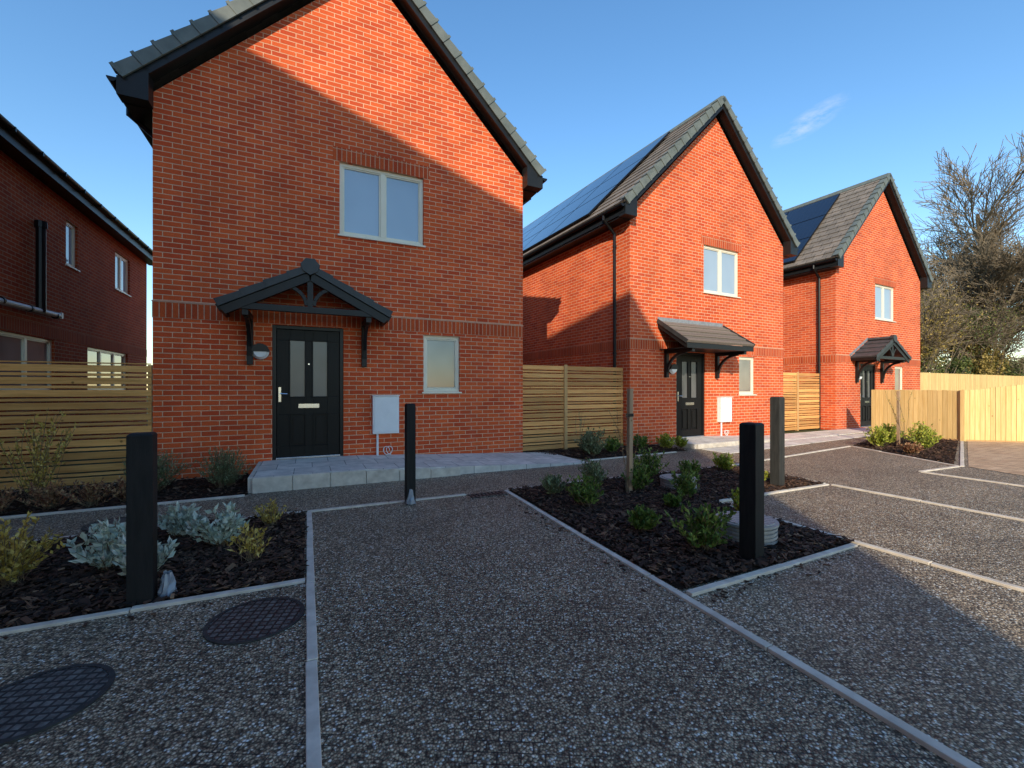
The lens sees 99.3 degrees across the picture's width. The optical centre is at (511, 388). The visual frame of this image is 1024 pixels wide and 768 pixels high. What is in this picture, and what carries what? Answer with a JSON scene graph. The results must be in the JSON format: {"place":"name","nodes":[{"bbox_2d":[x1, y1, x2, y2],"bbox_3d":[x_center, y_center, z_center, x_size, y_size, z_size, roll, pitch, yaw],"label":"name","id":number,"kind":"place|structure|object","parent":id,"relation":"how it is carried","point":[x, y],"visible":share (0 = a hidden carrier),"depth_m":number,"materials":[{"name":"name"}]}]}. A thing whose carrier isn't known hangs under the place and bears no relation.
{"place":"outdoors","nodes":[
{"label":"outdoors","id":0,"kind":"place"},
{"bbox_2d":[157,570,177,597],"bbox_3d":[-2.152,1.219,2.725,0.109,0.162,0.111,0,0,-25],"label":"plastic wrapping","id":1,"kind":"object","parent":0,"point":[168,585],"visible":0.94,"depth_m":2.70,"materials":[{"name":"grey"}]},
{"bbox_2d":[0,396,824,490],"bbox_3d":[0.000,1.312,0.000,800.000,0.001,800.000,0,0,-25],"label":"ground","id":2,"kind":"structure","parent":0,"point":[799,431],"depth_m":8.15,"materials":[{"name":"brown soil"}]},
{"bbox_2d":[0,150,146,464],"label":"walls","id":3,"kind":"structure","parent":2,"relation":"on","point":[88,299],"depth_m":9.19,"materials":[{"name":"red brick"}]},
{"bbox_2d":[0,331,50,389],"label":"side window","id":4,"kind":"structure","parent":3,"relation":"attached to","point":[16,347],"depth_m":7.90,"materials":[{"name":"beige plastic"}]},
{"bbox_2d":[65,221,79,271],"bbox_3d":[-9.544,-3.080,9.390,0.145,0.980,0.580,0,0,-25],"label":"side window","id":5,"kind":"structure","parent":3,"relation":"attached to","point":[70,245],"depth_m":9.50,"materials":[{"name":"beige plastic"}]},
{"bbox_2d":[0,314,146,356],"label":"soldier course","id":6,"kind":"object","parent":3,"relation":"on","point":[16,324],"visible":1,"depth_m":9.03,"materials":[{"name":"brick"}]},
{"bbox_2d":[0,114,152,318],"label":"gutters and pipes","id":7,"kind":"object","parent":3,"relation":"attached to","point":[15,149],"visible":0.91,"depth_m":8.13,"materials":[{"name":"black plastic"}]},
{"bbox_2d":[0,122,152,254],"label":"roof","id":8,"kind":"structure","parent":3,"relation":"attached to","point":[68,181],"depth_m":8.53,"materials":[{"name":"tile"}]},
{"bbox_2d":[88,347,125,389],"bbox_3d":[-10.391,-0.445,11.191,0.145,1.050,2.560,0,0,-25],"label":"side window","id":9,"kind":"structure","parent":3,"relation":"attached to","point":[98,355],"depth_m":11.19,"materials":[{"name":"beige plastic"}]},
{"bbox_2d":[115,252,131,296],"bbox_3d":[-10.764,-3.135,11.982,0.145,1.030,1.110,0,0,-25],"label":"side window","id":10,"kind":"structure","parent":3,"relation":"attached to","point":[121,274],"depth_m":12.11,"materials":[{"name":"beige plastic"}]},
{"bbox_2d":[153,0,522,479],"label":"walls","id":11,"kind":"structure","parent":2,"relation":"on","point":[249,133],"depth_m":7.06,"materials":[{"name":"red brick"}]},
{"bbox_2d":[252,343,269,359],"bbox_3d":[-3.825,-0.562,6.613,0.248,0.244,0.095,0,0,-25],"label":"bulkhead light","id":12,"kind":"object","parent":11,"relation":"attached to","point":[261,351],"visible":0.97,"depth_m":6.58,"materials":[{"name":"black plastic"}]},
{"bbox_2d":[213,258,392,366],"bbox_3d":[-3.070,-1.120,6.618,2.455,1.520,0.730,0,0,-25],"label":"porch canopy","id":13,"kind":"object","parent":11,"relation":"attached to","point":[309,272],"visible":1,"depth_m":6.34,"materials":[{"name":"black wood"}]},
{"bbox_2d":[272,325,342,459],"bbox_3d":[-3.262,0.060,6.991,1.030,2.100,0.110,0,0,-25],"label":"front door","id":14,"kind":"structure","parent":11,"relation":"attached to","point":[298,432],"depth_m":6.98,"materials":[{"name":"black plastic"}]},
{"bbox_2d":[106,0,546,204],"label":"bargeboards and gutters","id":15,"kind":"object","parent":11,"relation":"attached to","point":[134,91],"visible":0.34,"depth_m":6.44,"materials":[{"name":"black plastic"}]},
{"bbox_2d":[115,0,521,175],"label":"roof","id":16,"kind":"structure","parent":15,"relation":"on","point":[219,49],"depth_m":7.08,"materials":[{"name":"concrete"}]},
{"bbox_2d":[109,0,545,175],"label":"verge caps","id":17,"kind":"object","parent":16,"relation":"attached to","point":[158,49],"visible":1,"depth_m":6.28,"materials":[{"name":"tile"}]},
{"bbox_2d":[151,146,523,337],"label":"soldier courses","id":18,"kind":"object","parent":11,"relation":"attached to","point":[180,310],"visible":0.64,"depth_m":7.24,"materials":[{"name":"brick"}]},
{"bbox_2d":[338,163,425,247],"bbox_3d":[-2.214,-3.115,7.465,1.450,1.230,0.145,0,0,-25],"label":"window","id":19,"kind":"structure","parent":11,"relation":"attached to","point":[380,206],"depth_m":7.46,"materials":[{"name":"beige plastic"}]},
{"bbox_2d":[371,395,399,433],"bbox_3d":[-2.143,0.438,7.385,0.450,0.645,0.130,0,0,-25],"label":"meter box","id":20,"kind":"object","parent":11,"relation":"attached to","point":[385,414],"visible":1,"depth_m":7.33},
{"bbox_2d":[422,335,461,393],"bbox_3d":[-1.282,-0.430,7.904,0.730,1.040,0.145,0,0,-25],"label":"ground floor window","id":21,"kind":"structure","parent":11,"relation":"attached to","point":[441,364],"depth_m":7.93,"materials":[{"name":"glass"}]},
{"bbox_2d":[0,441,1023,767],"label":"concrete edging","id":22,"kind":"object","parent":2,"relation":"on","point":[314,735],"visible":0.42,"depth_m":2.67,"materials":[{"name":"concrete"}]},
{"bbox_2d":[523,365,622,450],"bbox_3d":[1.315,0.395,9.430,2.731,1.810,0.135,0,0,-26],"label":"slatted timber fence","id":23,"kind":"object","parent":2,"relation":"on","point":[564,391],"visible":0.79,"depth_m":9.31,"materials":[{"name":"wood"}]},
{"bbox_2d":[523,118,782,445],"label":"walls","id":24,"kind":"structure","parent":2,"relation":"on","point":[698,188],"depth_m":11.05,"materials":[{"name":"red brick"}]},
{"bbox_2d":[523,110,782,255],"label":"roof","id":25,"kind":"structure","parent":24,"relation":"on","point":[620,190],"depth_m":11.31,"materials":[{"name":"tile"}]},
{"bbox_2d":[523,131,669,251],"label":"solar panels","id":26,"kind":"object","parent":25,"relation":"attached to","point":[582,203],"visible":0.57,"depth_m":13.01,"materials":[{"name":"blue"}]},
{"bbox_2d":[523,96,721,228],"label":"ridge tiles","id":27,"kind":"object","parent":25,"relation":"on","point":[691,117],"visible":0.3,"depth_m":12.15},
{"bbox_2d":[619,95,799,246],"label":"verge caps","id":28,"kind":"object","parent":25,"relation":"attached to","point":[656,168],"visible":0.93,"depth_m":10.66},
{"bbox_2d":[523,235,783,360],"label":"soldier courses","id":29,"kind":"object","parent":24,"relation":"attached to","point":[638,343],"visible":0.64,"depth_m":11.19,"materials":[{"name":"brick"}]},
{"bbox_2d":[523,104,798,437],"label":"bargeboards and gutters","id":30,"kind":"object","parent":24,"relation":"attached to","point":[625,212],"visible":0.59,"depth_m":11.25,"materials":[{"name":"black plastic"}]},
{"bbox_2d":[676,352,703,437],"bbox_3d":[4.395,0.160,10.790,1.030,2.100,0.110,0,0,-28],"label":"front door","id":31,"kind":"structure","parent":24,"relation":"attached to","point":[689,420],"depth_m":10.80,"materials":[{"name":"black plastic"}]},
{"bbox_2d":[657,317,754,377],"bbox_3d":[4.635,-0.970,10.364,2.360,1.420,0.897,0,0,-28],"label":"porch canopy","id":32,"kind":"object","parent":24,"relation":"attached to","point":[686,333],"visible":1,"depth_m":10.26,"materials":[{"name":"tile"}]},
{"bbox_2d":[703,245,740,297],"bbox_3d":[5.421,-3.015,11.309,1.450,1.230,0.145,0,0,-28],"label":"window","id":33,"kind":"structure","parent":24,"relation":"attached to","point":[720,272],"depth_m":11.32,"materials":[{"name":"beige plastic"}]},
{"bbox_2d":[717,397,731,421],"bbox_3d":[5.495,0.537,11.232,0.450,0.645,0.130,0,0,-28],"label":"meter box","id":34,"kind":"object","parent":24,"relation":"attached to","point":[724,409],"visible":1,"depth_m":11.16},
{"bbox_2d":[738,357,756,395],"bbox_3d":[6.333,-0.330,11.787,0.730,1.040,0.145,0,0,-28],"label":"ground floor window","id":35,"kind":"structure","parent":24,"relation":"attached to","point":[746,376],"depth_m":11.84,"materials":[{"name":"beige plastic"}]},
{"bbox_2d":[783,372,818,430],"bbox_3d":[8.777,0.395,13.439,2.532,1.810,0.135,0,0,-27],"label":"slatted timber fence","id":36,"kind":"object","parent":2,"relation":"on","point":[796,405],"visible":0.74,"depth_m":13.47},
{"bbox_2d":[783,192,919,429],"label":"walls","id":37,"kind":"structure","parent":2,"relation":"on","point":[849,322],"depth_m":14.46,"materials":[{"name":"red brick"}]},
{"bbox_2d":[783,276,919,365],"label":"soldier courses","id":38,"kind":"object","parent":37,"relation":"attached to","point":[836,357],"visible":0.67,"depth_m":14.62,"materials":[{"name":"brick"}]},
{"bbox_2d":[860,364,874,426],"bbox_3d":[11.865,0.230,14.574,1.030,2.100,0.110,0,0,-27],"label":"front door","id":39,"kind":"structure","parent":37,"relation":"attached to","point":[867,383],"depth_m":14.57,"materials":[{"name":"black plastic"}]},
{"bbox_2d":[849,335,911,382],"bbox_3d":[12.072,-0.950,14.208,2.454,1.520,0.730,0,0,-28],"label":"porch canopy","id":40,"kind":"object","parent":37,"relation":"attached to","point":[890,349],"visible":1,"depth_m":14.04,"materials":[{"name":"grey tile"}]},
{"bbox_2d":[875,284,895,322],"bbox_3d":[12.893,-2.945,15.089,1.450,1.230,0.145,0,0,-28],"label":"window","id":41,"kind":"structure","parent":37,"relation":"attached to","point":[883,303],"depth_m":15.09,"materials":[{"name":"beige plastic"}]},
{"bbox_2d":[783,180,931,428],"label":"bargeboards and gutters","id":42,"kind":"object","parent":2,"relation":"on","point":[837,263],"visible":0.48,"depth_m":14.57,"materials":[{"name":"black plastic"}]},
{"bbox_2d":[783,179,928,280],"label":"roof","id":43,"kind":"structure","parent":42,"relation":"on","point":[826,239],"depth_m":14.64,"materials":[{"name":"tile"}]},
{"bbox_2d":[783,194,839,263],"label":"solar panels","id":44,"kind":"object","parent":43,"relation":"attached to","point":[805,221],"visible":0.14,"depth_m":15.78,"materials":[{"name":"blue"}]},
{"bbox_2d":[783,173,887,212],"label":"ridge tiles","id":45,"kind":"object","parent":43,"relation":"on","point":[837,192],"visible":0.18,"depth_m":16.06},
{"bbox_2d":[832,173,933,281],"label":"verge caps","id":46,"kind":"object","parent":43,"relation":"attached to","point":[844,243],"visible":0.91,"depth_m":14.33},
{"bbox_2d":[920,274,973,370],"bbox_3d":[19.148,-2.056,21.299,7.251,6.963,4.428,0,0,-38],"label":"autumn tree","id":47,"kind":"object","parent":2,"relation":"on","point":[928,314],"visible":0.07,"depth_m":20.73,"materials":[{"name":"brown plant"}]},
{"bbox_2d":[920,283,994,372],"bbox_3d":[18.662,-1.867,20.549,4.853,6.574,5.054,0,0,-25],"label":"autumn tree","id":48,"kind":"object","parent":2,"relation":"on","point":[929,335],"visible":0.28,"depth_m":19.68,"materials":[{"name":"brown plant"}]},
{"bbox_2d":[912,132,1023,372],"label":"bare tree","id":49,"kind":"object","parent":2,"relation":"on","point":[996,258],"visible":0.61,"depth_m":23.54,"materials":[{"name":"brown plant"}]},
{"bbox_2d":[915,188,1023,358],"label":"bare tree","id":50,"kind":"object","parent":2,"relation":"on","point":[1017,285],"visible":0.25,"depth_m":24.28,"materials":[{"name":"brown plant"}]},
{"bbox_2d":[920,256,1023,363],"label":"bare tree","id":51,"kind":"object","parent":2,"relation":"on","point":[1005,331],"visible":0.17,"depth_m":22.66,"materials":[{"name":"brown plant"}]},
{"bbox_2d":[920,372,1023,390],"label":"closeboard timber fence","id":52,"kind":"object","parent":2,"relation":"on","point":[941,381],"visible":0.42,"depth_m":18.72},
{"bbox_2d":[920,326,1023,375],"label":"hedgerow","id":53,"kind":"object","parent":2,"relation":"on","point":[965,366],"visible":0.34,"depth_m":22.18,"materials":[{"name":"green plant"}]},
{"bbox_2d":[935,297,1023,374],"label":"autumn tree","id":54,"kind":"object","parent":2,"relation":"on","point":[985,327],"visible":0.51,"depth_m":22.80,"materials":[{"name":"brown plant"}]},
{"bbox_2d":[0,433,1023,767],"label":"gravel paving","id":55,"kind":"structure","parent":0,"point":[502,631],"depth_m":2.18,"materials":[{"name":"gravel"}]},
{"bbox_2d":[0,663,115,745],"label":"drain cover","id":56,"kind":"object","parent":55,"relation":"on","point":[34,705],"visible":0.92,"depth_m":1.82,"materials":[{"name":"metal"}]},
{"bbox_2d":[0,360,152,489],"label":"slatted timber fence","id":57,"kind":"object","parent":55,"relation":"on","point":[60,406],"visible":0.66,"depth_m":5.74,"materials":[{"name":"wood"}]},
{"bbox_2d":[202,597,304,644],"bbox_3d":[-1.440,1.311,2.450,0.494,0.038,0.494,0,0,-25],"label":"drain cover","id":58,"kind":"object","parent":55,"relation":"on","point":[257,620],"visible":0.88,"depth_m":2.42,"materials":[{"name":"metal"}]},
{"bbox_2d":[405,403,415,504],"bbox_3d":[-1.149,0.785,4.908,0.100,1.230,0.100,0,0,-28],"label":"timber bollard","id":59,"kind":"object","parent":55,"relation":"on","point":[410,445],"visible":0.74,"depth_m":4.87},
{"bbox_2d":[248,452,587,493],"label":"entrance ramp","id":60,"kind":"structure","parent":55,"relation":"on","point":[285,475],"depth_m":6.37,"materials":[{"name":"concrete"}]},
{"bbox_2d":[0,435,959,638],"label":"bark mulch","id":61,"kind":"object","parent":55,"relation":"on","point":[57,585],"visible":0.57,"depth_m":3.51,"materials":[{"name":"wood"}]},
{"bbox_2d":[0,485,22,512],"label":"russet groundcover","id":62,"kind":"object","parent":61,"relation":"on","point":[5,499],"visible":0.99,"depth_m":4.49,"materials":[{"name":"brown plant"}]},
{"bbox_2d":[0,511,65,588],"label":"yellow shrub","id":63,"kind":"object","parent":61,"relation":"on","point":[14,563],"visible":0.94,"depth_m":2.86,"materials":[{"name":"brown plant"}]},
{"bbox_2d":[0,408,76,502],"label":"tall shrub","id":64,"kind":"object","parent":61,"relation":"on","point":[37,476],"visible":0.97,"depth_m":4.86,"materials":[{"name":"green plant"}]},
{"bbox_2d":[15,477,83,508],"bbox_3d":[-4.931,1.135,4.689,0.453,0.315,0.603,0,0,20],"label":"russet groundcover","id":65,"kind":"object","parent":61,"relation":"on","point":[50,495],"visible":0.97,"depth_m":4.65,"materials":[{"name":"brown plant"}]},
{"bbox_2d":[57,478,119,506],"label":"russet groundcover","id":66,"kind":"object","parent":61,"relation":"on","point":[91,491],"visible":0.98,"depth_m":4.76,"materials":[{"name":"brown plant"}]},
{"bbox_2d":[63,520,125,572],"bbox_3d":[-2.834,1.089,3.064,0.335,0.407,0.456,0,0,37],"label":"silver ragwort","id":67,"kind":"object","parent":61,"relation":"on","point":[103,557],"visible":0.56,"depth_m":3.02,"materials":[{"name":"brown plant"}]},
{"bbox_2d":[104,475,163,501],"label":"russet groundcover","id":68,"kind":"object","parent":61,"relation":"on","point":[121,488],"visible":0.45,"depth_m":4.91,"materials":[{"name":"brown plant"}]},
{"bbox_2d":[126,432,156,606],"bbox_3d":[-2.254,0.835,2.653,0.125,1.130,0.125,0,0,-29],"label":"timber bollard","id":69,"kind":"object","parent":61,"relation":"on","point":[141,517],"visible":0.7,"depth_m":2.60,"materials":[{"name":"wood"}]},
{"bbox_2d":[111,535,178,575],"bbox_3d":[-2.488,1.130,2.960,0.381,0.323,0.356,0,0,-25],"label":"silver ragwort","id":70,"kind":"object","parent":61,"relation":"on","point":[119,552],"visible":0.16,"depth_m":2.91,"materials":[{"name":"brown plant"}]},
{"bbox_2d":[120,448,195,491],"bbox_3d":[-4.478,1.016,5.481,0.682,0.553,0.706,0,0,24],"label":"lavender","id":71,"kind":"object","parent":61,"relation":"on","point":[162,471],"visible":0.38,"depth_m":5.48,"materials":[{"name":"green plant"}]},
{"bbox_2d":[157,501,204,538],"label":"silver ragwort","id":72,"kind":"object","parent":61,"relation":"on","point":[175,518],"visible":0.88,"depth_m":3.71,"materials":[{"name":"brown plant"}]},
{"bbox_2d":[179,501,249,547],"bbox_3d":[-2.396,1.111,3.574,0.390,0.362,0.412,0,0,11],"label":"silver ragwort","id":73,"kind":"object","parent":61,"relation":"on","point":[220,532],"visible":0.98,"depth_m":3.50,"materials":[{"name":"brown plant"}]},
{"bbox_2d":[187,445,253,488],"bbox_3d":[-3.739,1.007,5.649,0.678,0.569,0.733,0,0,-1],"label":"lavender","id":74,"kind":"object","parent":61,"relation":"on","point":[226,472],"visible":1,"depth_m":5.62,"materials":[{"name":"green plant"}]},
{"bbox_2d":[225,523,271,561],"bbox_3d":[-1.904,1.143,3.234,0.334,0.297,0.233,0,0,-1],"label":"yellow shrub","id":75,"kind":"object","parent":61,"relation":"on","point":[255,548],"visible":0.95,"depth_m":3.21,"materials":[{"name":"brown plant"}]},
{"bbox_2d":[253,498,287,526],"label":"yellow shrub","id":76,"kind":"object","parent":61,"relation":"on","point":[266,516],"visible":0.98,"depth_m":4.04,"materials":[{"name":"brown plant"}]},
{"bbox_2d":[539,472,566,494],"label":"evergreen shrub","id":77,"kind":"object","parent":61,"relation":"on","point":[550,484],"visible":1,"depth_m":5.21,"materials":[{"name":"green plant"}]},
{"bbox_2d":[564,473,603,507],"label":"evergreen shrub","id":78,"kind":"object","parent":61,"relation":"on","point":[585,493],"visible":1,"depth_m":4.72,"materials":[{"name":"green plant"}]},
{"bbox_2d":[578,458,608,485],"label":"evergreen shrub","id":79,"kind":"object","parent":61,"relation":"on","point":[590,469],"visible":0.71,"depth_m":5.67,"materials":[{"name":"green plant"}]},
{"bbox_2d":[582,426,609,455],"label":"evergreen shrub","id":80,"kind":"object","parent":61,"relation":"on","point":[595,447],"visible":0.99,"depth_m":8.19,"materials":[{"name":"green plant"}]},
{"bbox_2d":[604,435,623,452],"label":"evergreen shrub","id":81,"kind":"object","parent":61,"relation":"on","point":[612,444],"visible":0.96,"depth_m":8.63,"materials":[{"name":"green plant"}]},
{"bbox_2d":[608,410,638,491],"bbox_3d":[1.370,0.775,5.386,0.386,1.032,0.271,0,0,19],"label":"young sapling","id":82,"kind":"object","parent":61,"relation":"on","point":[627,420],"visible":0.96,"depth_m":5.35,"materials":[{"name":"brown plant"}]},
{"bbox_2d":[626,388,633,492],"bbox_3d":[1.446,0.700,5.407,0.120,1.400,0.062,0,0,-25],"label":"tree stake","id":83,"kind":"object","parent":61,"relation":"in","point":[630,414],"visible":0.74,"depth_m":5.40,"materials":[{"name":"brown wood"}]},
{"bbox_2d":[620,459,653,490],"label":"evergreen shrub","id":84,"kind":"object","parent":61,"relation":"on","point":[640,476],"visible":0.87,"depth_m":5.41,"materials":[{"name":"green plant"}]},
{"bbox_2d":[633,434,651,449],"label":"evergreen shrub","id":85,"kind":"object","parent":61,"relation":"on","point":[642,441],"visible":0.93,"depth_m":9.05,"materials":[{"name":"green plant"}]},
{"bbox_2d":[627,503,661,532],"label":"evergreen shrub","id":86,"kind":"object","parent":61,"relation":"on","point":[641,518],"visible":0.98,"depth_m":3.88,"materials":[{"name":"green plant"}]},
{"bbox_2d":[633,446,669,476],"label":"evergreen shrub","id":87,"kind":"object","parent":61,"relation":"on","point":[647,461],"visible":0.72,"depth_m":6.10,"materials":[{"name":"green plant"}]},
{"bbox_2d":[656,433,675,448],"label":"evergreen shrub","id":88,"kind":"object","parent":61,"relation":"on","point":[665,441],"visible":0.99,"depth_m":9.22,"materials":[{"name":"green plant"}]},
{"bbox_2d":[662,493,681,507],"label":"evergreen shrub","id":89,"kind":"object","parent":61,"relation":"on","point":[671,500],"visible":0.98,"depth_m":4.64,"materials":[{"name":"green plant"}]},
{"bbox_2d":[660,474,697,488],"bbox_3d":[2.190,1.240,5.728,0.470,0.160,0.470,0,0,-25],"label":"inspection chamber","id":90,"kind":"object","parent":61,"relation":"on","point":[664,480],"visible":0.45,"depth_m":5.65,"materials":[{"name":"concrete"}]},
{"bbox_2d":[668,470,701,498],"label":"evergreen shrub","id":91,"kind":"object","parent":61,"relation":"on","point":[686,486],"visible":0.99,"depth_m":5.05,"materials":[{"name":"green plant"}]},
{"bbox_2d":[677,459,700,475],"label":"evergreen shrub","id":92,"kind":"object","parent":61,"relation":"on","point":[687,466],"visible":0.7,"depth_m":6.13,"materials":[{"name":"green plant"}]},
{"bbox_2d":[664,501,736,551],"bbox_3d":[1.524,1.087,3.445,0.520,0.410,0.559,0,0,4],"label":"evergreen shrub","id":93,"kind":"object","parent":61,"relation":"on","point":[703,534],"visible":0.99,"depth_m":3.41,"materials":[{"name":"green plant"}]},
{"bbox_2d":[712,452,735,470],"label":"evergreen shrub","id":94,"kind":"object","parent":61,"relation":"on","point":[724,461],"visible":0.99,"depth_m":6.78,"materials":[{"name":"green plant"}]},
{"bbox_2d":[716,511,778,545],"bbox_3d":[2.041,1.224,3.790,0.490,0.193,0.490,0,0,-25],"label":"inspection chamber","id":95,"kind":"object","parent":61,"relation":"on","point":[771,525],"visible":0.43,"depth_m":3.64,"materials":[{"name":"grey plastic"}]},
{"bbox_2d":[863,425,895,447],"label":"evergreen shrub","id":96,"kind":"object","parent":61,"relation":"on","point":[878,436],"visible":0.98,"depth_m":9.47,"materials":[{"name":"green plant"}]},
{"bbox_2d":[899,441,923,453],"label":"evergreen shrub","id":97,"kind":"object","parent":61,"relation":"on","point":[908,447],"visible":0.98,"depth_m":8.48,"materials":[{"name":"brown plant"}]},
{"bbox_2d":[900,425,943,449],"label":"evergreen shrub","id":98,"kind":"object","parent":61,"relation":"on","point":[925,439],"visible":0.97,"depth_m":9.06,"materials":[{"name":"green plant"}]},
{"bbox_2d":[467,491,507,498],"bbox_3d":[-0.298,1.298,5.308,0.460,0.023,0.180,0,0,-25],"label":"gully grate","id":99,"kind":"object","parent":55,"relation":"on","point":[486,494],"visible":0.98,"depth_m":5.29,"materials":[{"name":"metal"}]},
{"bbox_2d":[659,436,786,448],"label":"entrance ramp","id":100,"kind":"structure","parent":55,"relation":"on","point":[702,442],"depth_m":9.86,"materials":[{"name":"concrete"}]},
{"bbox_2d":[739,422,763,561],"bbox_3d":[1.823,0.830,3.312,0.125,1.140,0.125,0,0,-33],"label":"timber bollard","id":101,"kind":"object","parent":55,"relation":"on","point":[751,490],"visible":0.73,"depth_m":3.27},
{"bbox_2d":[770,397,784,486],"bbox_3d":[3.524,0.755,5.781,0.125,1.290,0.125,0,0,-30],"label":"timber bollard","id":102,"kind":"object","parent":55,"relation":"on","point":[777,441],"visible":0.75,"depth_m":5.74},
{"bbox_2d":[871,389,964,440],"bbox_3d":[10.867,0.664,11.715,0.215,1.272,2.054,0,0,-22],"label":"closeboard timber fence","id":103,"kind":"object","parent":55,"relation":"on","point":[942,412],"visible":0.68,"depth_m":11.48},
{"bbox_2d":[0,0,1023,389],"label":"sky","id":104,"kind":"structure","parent":0,"point":[828,96],"materials":[{"name":"blue"}]},
{"bbox_2d":[702,427,870,453],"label":"paved path","id":105,"kind":"structure","parent":0,"point":[800,438],"depth_m":11.44,"materials":[{"name":"concrete"}]},
{"bbox_2d":[968,441,1023,475],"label":"block paving","id":106,"kind":"structure","parent":0,"point":[1006,457],"depth_m":8.28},
{"bbox_2d":[965,385,1023,441],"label":"closeboard timber fence","id":107,"kind":"object","parent":106,"relation":"on","point":[995,414],"visible":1,"depth_m":10.61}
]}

